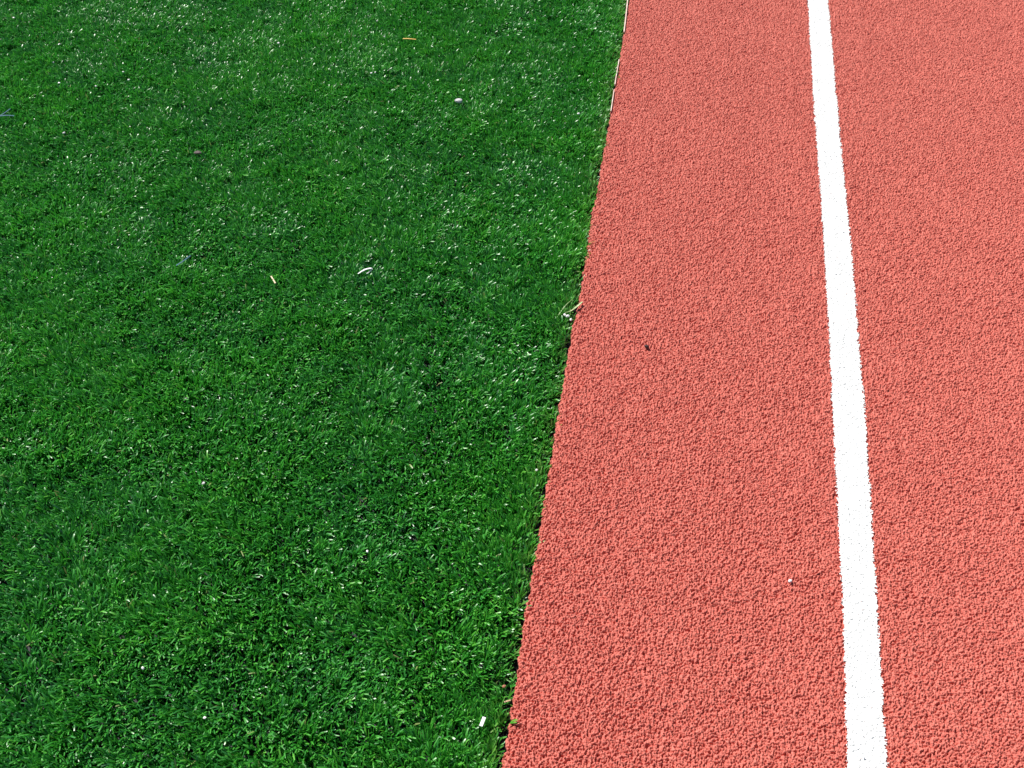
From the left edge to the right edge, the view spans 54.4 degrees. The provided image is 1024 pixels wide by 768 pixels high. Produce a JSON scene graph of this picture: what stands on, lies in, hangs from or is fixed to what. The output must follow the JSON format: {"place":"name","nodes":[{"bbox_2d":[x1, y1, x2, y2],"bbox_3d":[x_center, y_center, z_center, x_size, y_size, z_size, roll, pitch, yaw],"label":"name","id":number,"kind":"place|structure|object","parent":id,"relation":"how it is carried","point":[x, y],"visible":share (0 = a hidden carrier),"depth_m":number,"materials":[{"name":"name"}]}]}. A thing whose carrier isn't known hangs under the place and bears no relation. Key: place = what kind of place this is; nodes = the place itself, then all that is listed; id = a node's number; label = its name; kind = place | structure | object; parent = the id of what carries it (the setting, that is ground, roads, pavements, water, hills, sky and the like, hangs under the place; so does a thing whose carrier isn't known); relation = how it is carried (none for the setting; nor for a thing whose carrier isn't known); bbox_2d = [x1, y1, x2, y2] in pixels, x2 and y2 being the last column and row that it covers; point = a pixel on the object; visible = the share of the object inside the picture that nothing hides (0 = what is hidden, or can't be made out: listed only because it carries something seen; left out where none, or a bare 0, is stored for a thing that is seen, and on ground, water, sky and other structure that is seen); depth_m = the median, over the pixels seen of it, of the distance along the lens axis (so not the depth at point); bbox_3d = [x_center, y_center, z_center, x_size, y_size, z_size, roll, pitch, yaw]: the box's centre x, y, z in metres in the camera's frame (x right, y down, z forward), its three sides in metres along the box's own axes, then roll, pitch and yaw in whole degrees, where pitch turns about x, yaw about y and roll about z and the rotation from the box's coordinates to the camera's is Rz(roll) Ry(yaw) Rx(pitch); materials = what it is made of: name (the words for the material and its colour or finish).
{"place":"outdoors","nodes":[
{"label":"outdoors","id":0,"kind":"place"},
{"bbox_2d":[0,0,628,767],"bbox_3d":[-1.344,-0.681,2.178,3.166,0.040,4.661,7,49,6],"label":"grass","id":1,"kind":"structure","parent":0,"point":[346,58],"depth_m":1.63,"materials":[{"name":"green plant"}]},
{"bbox_2d":[0,0,628,767],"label":"rubber crumb","id":2,"kind":"object","parent":1,"relation":"on","point":[506,704],"visible":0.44,"depth_m":1.39,"materials":[{"name":"black rubber"}]},
{"bbox_2d":[455,98,461,102],"bbox_3d":[-0.112,-0.594,2.092,0.014,0.009,0.015,-36,58,-28],"label":"pebble","id":3,"kind":"object","parent":1,"relation":"on","point":[458,100],"visible":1,"depth_m":2.09,"materials":[{"name":"grey stone"}]},
{"bbox_2d":[479,717,485,726],"bbox_3d":[-0.036,0.409,1.205,0.006,0.002,0.013,7,49,6],"label":"paper scrap","id":4,"kind":"object","parent":1,"relation":"on","point":[482,721],"visible":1,"depth_m":1.21,"materials":[{"name":"white paper"}]},
{"bbox_2d":[623,0,627,32],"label":"edging strip","id":5,"kind":"object","parent":1,"relation":"on","point":[625,16],"visible":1,"depth_m":2.32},
{"bbox_2d":[502,0,1023,767],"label":"running track","id":6,"kind":"structure","parent":0,"point":[688,530],"depth_m":1.54,"materials":[{"name":"red rubber"}]},
{"bbox_2d":[808,0,888,767],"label":"lane line","id":7,"kind":"object","parent":6,"relation":"on","point":[864,715],"visible":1,"depth_m":1.50,"materials":[{"name":"white paint"}]}
]}

